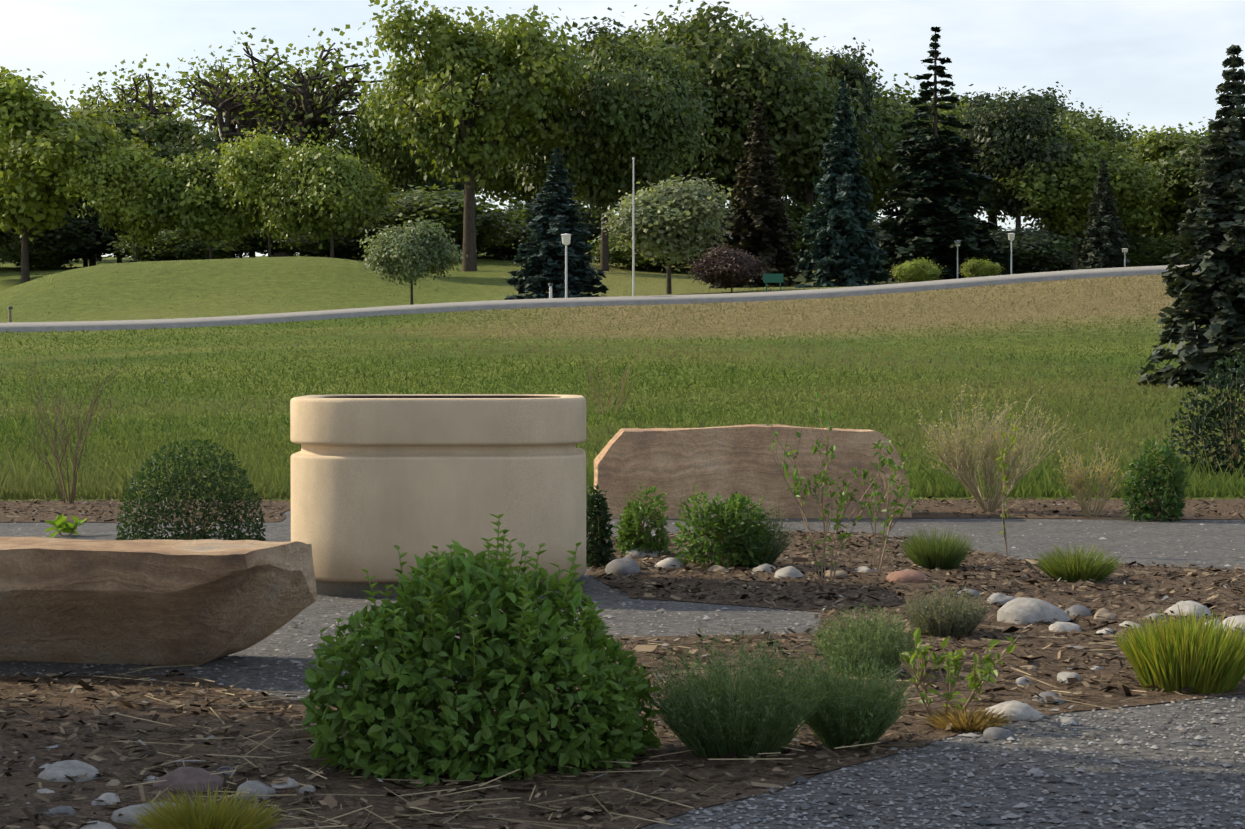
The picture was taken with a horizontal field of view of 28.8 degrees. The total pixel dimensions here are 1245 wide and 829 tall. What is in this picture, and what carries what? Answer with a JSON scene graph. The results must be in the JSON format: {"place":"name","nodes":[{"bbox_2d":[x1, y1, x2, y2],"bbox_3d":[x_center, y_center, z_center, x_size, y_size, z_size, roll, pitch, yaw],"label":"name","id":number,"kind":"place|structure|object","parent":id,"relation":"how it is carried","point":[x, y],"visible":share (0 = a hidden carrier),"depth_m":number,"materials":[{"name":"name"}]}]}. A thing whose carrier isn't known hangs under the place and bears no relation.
{"place":"outdoors","nodes":[
{"label":"outdoors","id":0,"kind":"place"},
{"bbox_2d":[0,265,1199,332],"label":"park path","id":1,"kind":"structure","parent":0,"point":[546,303],"depth_m":115.09,"materials":[{"name":"concrete"}]},
{"bbox_2d":[0,252,1244,828],"bbox_3d":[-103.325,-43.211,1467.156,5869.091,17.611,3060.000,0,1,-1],"label":"ground","id":2,"kind":"structure","parent":0,"point":[1124,536],"depth_m":47.68,"materials":[{"name":"plant"}]},
{"bbox_2d":[0,231,90,269],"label":"bush","id":3,"kind":"object","parent":2,"relation":"on","point":[48,259],"visible":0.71,"depth_m":227.97,"materials":[{"name":"green plant"}]},
{"bbox_2d":[0,197,126,266],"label":"round tree","id":4,"kind":"object","parent":2,"relation":"on","point":[78,234],"visible":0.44,"depth_m":227.60,"materials":[{"name":"green plant"}]},
{"bbox_2d":[45,514,86,536],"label":"plant","id":5,"kind":"object","parent":2,"relation":"on","point":[60,524],"visible":0.98,"depth_m":17.73,"materials":[{"name":"green plant"}]},
{"bbox_2d":[0,66,149,283],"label":"oval tree","id":6,"kind":"object","parent":2,"relation":"on","point":[43,143],"visible":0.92,"depth_m":200.12,"materials":[{"name":"green plant"}]},
{"bbox_2d":[67,107,155,265],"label":"oval tree","id":7,"kind":"object","parent":2,"relation":"on","point":[126,125],"visible":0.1,"depth_m":232.22,"materials":[{"name":"green plant"}]},
{"bbox_2d":[65,135,174,261],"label":"round tree","id":8,"kind":"object","parent":2,"relation":"on","point":[111,186],"visible":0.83,"depth_m":196.03,"materials":[{"name":"green plant"}]},
{"bbox_2d":[43,58,213,142],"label":"bare tree","id":9,"kind":"object","parent":2,"relation":"on","point":[160,107],"visible":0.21,"depth_m":273.48,"materials":[{"name":"green plant"}]},
{"bbox_2d":[0,500,290,521],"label":"mulch bed","id":10,"kind":"object","parent":2,"relation":"on","point":[70,513],"visible":0.33,"depth_m":20.61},
{"bbox_2d":[19,353,124,502],"bbox_3d":[-4.877,0.125,21.427,0.916,1.358,1.148,0,1,-7],"label":"twig shrub","id":11,"kind":"object","parent":10,"relation":"on","point":[78,445],"visible":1,"depth_m":21.56,"materials":[{"name":"brown plant"}]},
{"bbox_2d":[0,537,316,665],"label":"slab bench","id":12,"kind":"object","parent":2,"relation":"on","point":[173,602],"visible":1,"depth_m":10.12,"materials":[{"name":"stone"}]},
{"bbox_2d":[97,227,261,261],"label":"bush","id":13,"kind":"object","parent":2,"relation":"on","point":[172,248],"visible":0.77,"depth_m":221.48,"materials":[{"name":"green plant"}]},
{"bbox_2d":[130,111,231,167],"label":"oval tree","id":14,"kind":"object","parent":2,"relation":"on","point":[175,138],"visible":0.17,"depth_m":236.26,"materials":[{"name":"green plant"}]},
{"bbox_2d":[116,438,266,540],"bbox_3d":[-2.996,0.540,16.827,1.022,0.749,0.877,0,1,-19],"label":"round shrub","id":15,"kind":"object","parent":2,"relation":"on","point":[201,533],"visible":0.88,"depth_m":16.69,"materials":[{"name":"green plant"}]},
{"bbox_2d":[132,137,259,258],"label":"round tree","id":16,"kind":"object","parent":2,"relation":"on","point":[199,203],"visible":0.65,"depth_m":195.28,"materials":[{"name":"green plant"}]},
{"bbox_2d":[70,27,343,149],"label":"bare tree","id":17,"kind":"object","parent":2,"relation":"on","point":[216,93],"visible":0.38,"depth_m":257.93,"materials":[{"name":"green plant"}]},
{"bbox_2d":[215,122,301,256],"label":"round tree","id":18,"kind":"object","parent":2,"relation":"on","point":[249,157],"visible":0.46,"depth_m":192.50,"materials":[{"name":"green plant"}]},
{"bbox_2d":[230,229,304,256],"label":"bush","id":19,"kind":"object","parent":2,"relation":"on","point":[265,238],"visible":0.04,"depth_m":225.86,"materials":[{"name":"green plant"}]},
{"bbox_2d":[170,48,383,256],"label":"bare tree","id":20,"kind":"object","parent":2,"relation":"on","point":[281,254],"visible":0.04,"depth_m":280.06,"materials":[{"name":"green plant"}]},
{"bbox_2d":[159,24,396,255],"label":"bare tree","id":21,"kind":"object","parent":2,"relation":"on","point":[323,104],"visible":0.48,"depth_m":257.10,"materials":[{"name":"green plant"}]},
{"bbox_2d":[241,132,404,257],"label":"round tree","id":22,"kind":"object","parent":2,"relation":"on","point":[323,191],"visible":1,"depth_m":188.96,"materials":[{"name":"green plant"}]},
{"bbox_2d":[263,223,398,258],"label":"bush","id":23,"kind":"object","parent":2,"relation":"on","point":[350,247],"visible":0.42,"depth_m":218.36,"materials":[{"name":"green plant"}]},
{"bbox_2d":[319,76,448,193],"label":"sparse tree","id":24,"kind":"object","parent":2,"relation":"on","point":[382,147],"visible":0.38,"depth_m":251.79,"materials":[{"name":"green plant"}]},
{"bbox_2d":[358,214,467,304],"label":"round tree","id":25,"kind":"object","parent":2,"relation":"on","point":[405,254],"visible":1,"depth_m":127.33,"materials":[{"name":"green plant"}]},
{"bbox_2d":[362,144,488,200],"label":"tree","id":26,"kind":"object","parent":2,"relation":"on","point":[459,186],"visible":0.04,"depth_m":293.27,"materials":[{"name":"green plant"}]},
{"bbox_2d":[290,394,585,596],"bbox_3d":[-1.042,0.440,13.941,1.660,1.090,1.527,0,1,-1],"label":"planter","id":27,"kind":"object","parent":2,"relation":"on","point":[375,478],"visible":0.9,"depth_m":13.19,"materials":[{"name":"concrete"}]},
{"bbox_2d":[364,182,542,251],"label":"round tree","id":28,"kind":"object","parent":2,"relation":"on","point":[446,207],"visible":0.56,"depth_m":221.27,"materials":[{"name":"green plant"}]},
{"bbox_2d":[358,0,596,271],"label":"tree","id":29,"kind":"object","parent":2,"relation":"on","point":[529,78],"visible":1,"depth_m":201.93,"materials":[{"name":"green plant"}]},
{"bbox_2d":[453,219,548,260],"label":"round tree","id":30,"kind":"object","parent":2,"relation":"on","point":[505,252],"visible":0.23,"depth_m":243.12,"materials":[{"name":"green plant"}]},
{"bbox_2d":[465,71,576,208],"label":"tree","id":31,"kind":"object","parent":2,"relation":"on","point":[499,188],"visible":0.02,"depth_m":303.10,"materials":[{"name":"green plant"}]},
{"bbox_2d":[494,197,598,225],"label":"round tree","id":32,"kind":"object","parent":2,"relation":"on","point":[527,211],"visible":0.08,"depth_m":249.11,"materials":[{"name":"green plant"}]},
{"bbox_2d":[483,54,627,210],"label":"oval tree","id":33,"kind":"object","parent":2,"relation":"on","point":[503,173],"depth_m":299.01,"materials":[{"name":"green plant"}]},
{"bbox_2d":[504,147,608,299],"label":"spruce tree","id":34,"kind":"object","parent":2,"relation":"on","point":[546,247],"visible":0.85,"depth_m":135.95,"materials":[{"name":"green plant"}]},
{"bbox_2d":[510,202,617,256],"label":"round tree","id":35,"kind":"object","parent":2,"relation":"on","point":[593,228],"visible":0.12,"depth_m":244.75,"materials":[{"name":"green plant"}]},
{"bbox_2d":[578,352,645,414],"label":"twig shrub","id":36,"kind":"object","parent":2,"relation":"on","point":[610,392],"visible":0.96,"depth_m":37.04,"materials":[{"name":"green plant"}]},
{"bbox_2d":[495,5,729,270],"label":"tree","id":37,"kind":"object","parent":2,"relation":"on","point":[641,110],"visible":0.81,"depth_m":209.56,"materials":[{"name":"green plant"}]},
{"bbox_2d":[0,258,1244,499],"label":"bank grass","id":38,"kind":"structure","parent":2,"relation":"on","point":[36,480],"depth_m":43.64,"materials":[{"name":"plant"}]},
{"bbox_2d":[0,530,1244,828],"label":"mulch bed","id":39,"kind":"object","parent":2,"relation":"on","point":[20,786],"visible":0.23,"depth_m":8.86,"materials":[{"name":"wood"}]},
{"bbox_2d":[37,760,98,781],"bbox_3d":[-1.745,1.133,7.586,0.216,0.093,0.159,1,2,44],"label":"rock","id":40,"kind":"object","parent":39,"relation":"on","point":[58,771],"visible":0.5,"depth_m":7.54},
{"bbox_2d":[111,801,176,825],"bbox_3d":[-1.344,1.151,6.897,0.206,0.099,0.175,-1,2,-32],"label":"rock","id":41,"kind":"object","parent":39,"relation":"on","point":[127,811],"visible":0.38,"depth_m":6.84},
{"bbox_2d":[152,766,225,791],"bbox_3d":[-1.311,1.131,7.424,0.261,0.110,0.206,0,1,4],"label":"rock","id":42,"kind":"object","parent":39,"relation":"on","point":[180,776],"visible":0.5,"depth_m":7.36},
{"bbox_2d":[122,780,287,828],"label":"grass tuft","id":43,"kind":"object","parent":39,"relation":"on","point":[199,816],"depth_m":6.55,"materials":[{"name":"green plant"}]},
{"bbox_2d":[235,781,275,800],"bbox_3d":[-1.097,1.140,7.251,0.140,0.080,0.158,-1,2,-35],"label":"rock","id":44,"kind":"object","parent":39,"relation":"on","point":[261,787],"visible":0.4,"depth_m":7.20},
{"bbox_2d":[299,514,663,786],"bbox_3d":[-0.446,0.734,7.870,1.198,0.826,0.929,0,1,-19],"label":"shrub","id":45,"kind":"object","parent":39,"relation":"on","point":[502,670],"visible":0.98,"depth_m":7.62,"materials":[{"name":"green plant"}]},
{"bbox_2d":[586,484,616,568],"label":"shrub","id":46,"kind":"object","parent":39,"relation":"on","point":[599,551],"visible":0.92,"depth_m":15.02,"materials":[{"name":"green plant"}]},
{"bbox_2d":[0,492,1244,828],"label":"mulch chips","id":47,"kind":"object","parent":39,"relation":"on","point":[528,780],"visible":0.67,"depth_m":9.26,"materials":[{"name":"wood"}]},
{"bbox_2d":[605,557,640,575],"bbox_3d":[-0.001,0.948,14.699,0.216,0.171,0.365,0,1,-12],"label":"rock","id":48,"kind":"object","parent":39,"relation":"on","point":[626,565],"visible":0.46,"depth_m":14.57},
{"bbox_2d":[613,482,670,555],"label":"shrub","id":49,"kind":"object","parent":39,"relation":"on","point":[636,533],"visible":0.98,"depth_m":15.93,"materials":[{"name":"green plant"}]},
{"bbox_2d":[670,486,774,568],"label":"shrub","id":50,"kind":"object","parent":39,"relation":"on","point":[735,503],"visible":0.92,"depth_m":15.05,"materials":[{"name":"green plant"}]},
{"bbox_2d":[641,626,829,758],"bbox_3d":[0.365,0.913,8.036,0.656,0.435,0.628,0,1,-7],"label":"shrub","id":51,"kind":"object","parent":39,"relation":"on","point":[753,720],"visible":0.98,"depth_m":7.94,"materials":[{"name":"green plant"}]},
{"bbox_2d":[710,496,799,566],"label":"shrub","id":52,"kind":"object","parent":39,"relation":"on","point":[775,552],"visible":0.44,"depth_m":15.10,"materials":[{"name":"green plant"}]},
{"bbox_2d":[774,566,803,577],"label":"rock","id":53,"kind":"object","parent":39,"relation":"on","point":[790,571],"visible":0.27,"depth_m":14.39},
{"bbox_2d":[767,391,894,584],"bbox_3d":[1.204,0.424,14.011,0.733,1.121,0.459,0,1,4],"label":"sapling","id":54,"kind":"object","parent":39,"relation":"on","point":[843,499],"visible":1,"depth_m":13.96,"materials":[{"name":"green plant"}]},
{"bbox_2d":[775,632,917,748],"bbox_3d":[0.765,0.934,8.216,0.518,0.384,0.484,-1,2,-44],"label":"shrub","id":55,"kind":"object","parent":39,"relation":"on","point":[847,714],"visible":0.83,"depth_m":8.13,"materials":[{"name":"green plant"}]},
{"bbox_2d":[807,601,925,675],"bbox_3d":[1.009,0.927,10.073,0.470,0.307,0.540,1,2,25],"label":"shrub","id":56,"kind":"object","parent":39,"relation":"on","point":[888,643],"visible":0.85,"depth_m":10.00,"materials":[{"name":"green plant"}]},
{"bbox_2d":[849,429,921,572],"bbox_3d":[1.673,0.526,14.702,0.413,0.884,0.458,1,2,41],"label":"sapling","id":57,"kind":"object","parent":39,"relation":"on","point":[894,504],"visible":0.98,"depth_m":14.67,"materials":[{"name":"green plant"}]},
{"bbox_2d":[886,570,926,582],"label":"rock","id":58,"kind":"object","parent":39,"relation":"on","point":[905,576],"visible":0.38,"depth_m":14.10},
{"bbox_2d":[898,522,979,568],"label":"grass tuft","id":59,"kind":"object","parent":39,"relation":"on","point":[934,551],"visible":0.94,"depth_m":14.97,"materials":[{"name":"green plant"}]},
{"bbox_2d":[900,577,991,636],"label":"grey lavender","id":60,"kind":"object","parent":39,"relation":"on","point":[927,616],"visible":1,"depth_m":11.39,"materials":[{"name":"green plant"}]},
{"bbox_2d":[899,627,1021,716],"bbox_3d":[1.184,0.937,8.666,0.395,0.360,0.447,1,2,25],"label":"leafy plant","id":61,"kind":"object","parent":39,"relation":"on","point":[951,659],"visible":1,"depth_m":8.63,"materials":[{"name":"green plant"}]},
{"bbox_2d":[921,701,1012,732],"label":"dry grass tuft","id":62,"kind":"object","parent":39,"relation":"on","point":[965,721],"depth_m":8.55,"materials":[{"name":"yellow plant"}]},
{"bbox_2d":[995,414,1017,553],"bbox_3d":[2.543,0.463,16.117,0.137,0.938,0.241,1,2,34],"label":"tall sapling","id":63,"kind":"object","parent":39,"relation":"on","point":[1001,463],"visible":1,"depth_m":16.11,"materials":[{"name":"green plant"}]},
{"bbox_2d":[986,700,1044,720],"bbox_3d":[1.430,1.099,8.865,0.214,0.095,0.210,1,2,35],"label":"rock","id":64,"kind":"object","parent":39,"relation":"on","point":[1016,710],"visible":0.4,"depth_m":8.81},
{"bbox_2d":[997,597,1070,623],"bbox_3d":[2.065,1.016,12.066,0.413,0.199,0.366,-1,2,-26],"label":"rock","id":65,"kind":"object","parent":39,"relation":"on","point":[1023,610],"visible":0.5,"depth_m":11.95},
{"bbox_2d":[1049,622,1081,631],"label":"rock","id":66,"kind":"object","parent":39,"relation":"on","point":[1067,626],"visible":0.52,"depth_m":11.60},
{"bbox_2d":[1029,540,1124,581],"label":"grass tuft","id":67,"kind":"object","parent":39,"relation":"on","point":[1064,568],"visible":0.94,"depth_m":14.14,"materials":[{"name":"green plant"}]},
{"bbox_2d":[1110,605,1244,693],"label":"grass tuft","id":68,"kind":"object","parent":39,"relation":"on","point":[1170,658],"visible":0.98,"depth_m":9.49,"materials":[{"name":"green plant"}]},
{"bbox_2d":[1164,600,1211,616],"bbox_3d":[2.897,1.009,12.359,0.248,0.117,0.248,-1,1,-20],"label":"rock","id":69,"kind":"object","parent":39,"relation":"on","point":[1185,606],"visible":0.38,"depth_m":12.30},
{"bbox_2d":[0,504,1244,828],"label":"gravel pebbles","id":70,"kind":"object","parent":2,"relation":"on","point":[1038,772],"visible":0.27,"depth_m":7.46,"materials":[{"name":"gravel"}]},
{"bbox_2d":[583,230,704,269],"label":"shrub","id":71,"kind":"object","parent":2,"relation":"on","point":[624,256],"visible":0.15,"depth_m":221.28,"materials":[{"name":"green plant"}]},
{"bbox_2d":[588,173,742,293],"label":"round tree","id":72,"kind":"object","parent":2,"relation":"on","point":[671,221],"visible":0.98,"depth_m":139.89,"materials":[{"name":"green plant"}]},
{"bbox_2d":[564,7,771,189],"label":"tree","id":73,"kind":"object","parent":2,"relation":"on","point":[590,31],"visible":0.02,"depth_m":259.07,"materials":[{"name":"green plant"}]},
{"bbox_2d":[683,243,769,291],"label":"shrub","id":74,"kind":"object","parent":2,"relation":"on","point":[723,266],"visible":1,"depth_m":132.27,"materials":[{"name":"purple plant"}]},
{"bbox_2d":[642,205,810,272],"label":"shrub","id":75,"kind":"object","parent":2,"relation":"on","point":[792,228],"depth_m":217.45,"materials":[{"name":"green plant"}]},
{"bbox_2d":[579,0,895,207],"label":"tree","id":76,"kind":"object","parent":2,"relation":"on","point":[744,72],"visible":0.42,"depth_m":228.40,"materials":[{"name":"green plant"}]},
{"bbox_2d":[594,424,911,518],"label":"sandstone block","id":77,"kind":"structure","parent":2,"relation":"on","point":[678,464],"depth_m":19.67,"materials":[{"name":"stone"}]},
{"bbox_2d":[709,100,801,287],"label":"narrow tree","id":78,"kind":"object","parent":2,"relation":"on","point":[756,230],"visible":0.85,"depth_m":171.07,"materials":[{"name":"green plant"}]},
{"bbox_2d":[731,18,828,200],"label":"tree","id":79,"kind":"object","parent":2,"relation":"on","point":[784,40],"depth_m":313.16,"materials":[{"name":"green plant"}]},
{"bbox_2d":[761,197,871,270],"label":"round tree","id":80,"kind":"object","parent":2,"relation":"on","point":[796,211],"visible":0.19,"depth_m":232.42,"materials":[{"name":"green plant"}]},
{"bbox_2d":[776,37,887,267],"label":"tree","id":81,"kind":"object","parent":2,"relation":"on","point":[851,70],"visible":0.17,"depth_m":245.70,"materials":[{"name":"green plant"}]},
{"bbox_2d":[795,79,889,287],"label":"spruce tree","id":82,"kind":"object","parent":2,"relation":"on","point":[843,253],"visible":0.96,"depth_m":165.24,"materials":[{"name":"green plant"}]},
{"bbox_2d":[777,25,955,205],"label":"tree","id":83,"kind":"object","parent":2,"relation":"on","point":[882,167],"visible":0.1,"depth_m":289.69,"materials":[{"name":"green plant"}]},
{"bbox_2d":[886,257,943,281],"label":"round shrub","id":84,"kind":"object","parent":2,"relation":"on","point":[921,270],"visible":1,"depth_m":149.55,"materials":[{"name":"green plant"}]},
{"bbox_2d":[859,89,1007,217],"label":"tree","id":85,"kind":"object","parent":2,"relation":"on","point":[878,198],"depth_m":302.36,"materials":[{"name":"green plant"}]},
{"bbox_2d":[868,26,1015,281],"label":"tall tree","id":86,"kind":"object","parent":2,"relation":"on","point":[914,237],"visible":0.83,"depth_m":174.99,"materials":[{"name":"green plant"}]},
{"bbox_2d":[960,257,1004,277],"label":"round shrub","id":87,"kind":"object","parent":2,"relation":"on","point":[980,268],"visible":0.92,"depth_m":149.82,"materials":[{"name":"green plant"}]},
{"bbox_2d":[983,727,1015,739],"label":"rock","id":88,"kind":"object","parent":2,"relation":"on","point":[996,732],"visible":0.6,"depth_m":8.38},
{"bbox_2d":[937,81,1083,224],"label":"tree","id":89,"kind":"object","parent":2,"relation":"on","point":[980,97],"visible":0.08,"depth_m":313.92,"materials":[{"name":"green plant"}]},
{"bbox_2d":[938,86,1089,273],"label":"sparse tree","id":90,"kind":"object","parent":2,"relation":"on","point":[998,137],"visible":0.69,"depth_m":231.59,"materials":[{"name":"green plant"}]},
{"bbox_2d":[950,225,1082,275],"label":"shrub","id":91,"kind":"object","parent":2,"relation":"on","point":[1033,252],"visible":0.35,"depth_m":217.05,"materials":[{"name":"green plant"}]},
{"bbox_2d":[980,90,1147,229],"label":"tree","id":92,"kind":"object","parent":2,"relation":"on","point":[1105,131],"visible":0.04,"depth_m":301.88,"materials":[{"name":"green plant"}]},
{"bbox_2d":[896,499,1244,518],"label":"mulch bed","id":93,"kind":"object","parent":2,"relation":"on","point":[957,505],"visible":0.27,"depth_m":20.74,"materials":[{"name":"wood"}]},
{"bbox_2d":[911,379,1091,511],"bbox_3d":[3.145,0.260,20.451,1.256,1.139,1.369,-1,2,-40],"label":"dry bush","id":94,"kind":"object","parent":93,"relation":"on","point":[963,458],"visible":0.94,"depth_m":20.32,"materials":[{"name":"beige plant"}]},
{"bbox_2d":[1052,436,1133,516],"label":"dry bush","id":95,"kind":"object","parent":93,"relation":"on","point":[1077,485],"visible":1,"depth_m":19.80,"materials":[{"name":"beige plant"}]},
{"bbox_2d":[1122,436,1191,521],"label":"shrub","id":96,"kind":"object","parent":93,"relation":"on","point":[1142,483],"visible":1,"depth_m":19.35,"materials":[{"name":"green plant"}]},
{"bbox_2d":[993,122,1173,269],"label":"oval tree","id":97,"kind":"object","parent":2,"relation":"on","point":[1130,184],"visible":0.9,"depth_m":230.88,"materials":[{"name":"green plant"}]},
{"bbox_2d":[1022,225,1161,269],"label":"shrub","id":98,"kind":"object","parent":2,"relation":"on","point":[1123,236],"visible":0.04,"depth_m":238.44,"materials":[{"name":"green plant"}]},
{"bbox_2d":[1076,159,1130,269],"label":"narrow tree","id":99,"kind":"object","parent":2,"relation":"on","point":[1106,231],"visible":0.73,"depth_m":192.07,"materials":[{"name":"green plant"}]},
{"bbox_2d":[1125,122,1200,237],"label":"oval tree","id":100,"kind":"object","parent":2,"relation":"on","point":[1155,143],"visible":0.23,"depth_m":243.05,"materials":[{"name":"green plant"}]},
{"bbox_2d":[1113,231,1241,266],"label":"shrub","id":101,"kind":"object","parent":2,"relation":"on","point":[1147,255],"visible":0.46,"depth_m":237.19,"materials":[{"name":"green plant"}]},
{"bbox_2d":[1136,44,1244,389],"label":"narrow tree","id":102,"kind":"object","parent":2,"relation":"on","point":[1215,236],"visible":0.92,"depth_m":39.90,"materials":[{"name":"green plant"}]},
{"bbox_2d":[1139,117,1241,224],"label":"oval tree","id":103,"kind":"object","parent":2,"relation":"on","point":[1180,170],"visible":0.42,"depth_m":237.44,"materials":[{"name":"green plant"}]},
{"bbox_2d":[1167,351,1244,479],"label":"shrub","id":104,"kind":"object","parent":2,"relation":"on","point":[1227,431],"visible":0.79,"depth_m":24.56,"materials":[{"name":"green plant"}]},
{"bbox_2d":[0,0,1244,256],"label":"sky","id":105,"kind":"structure","parent":0,"point":[1159,62],"materials":[{"name":"white"}]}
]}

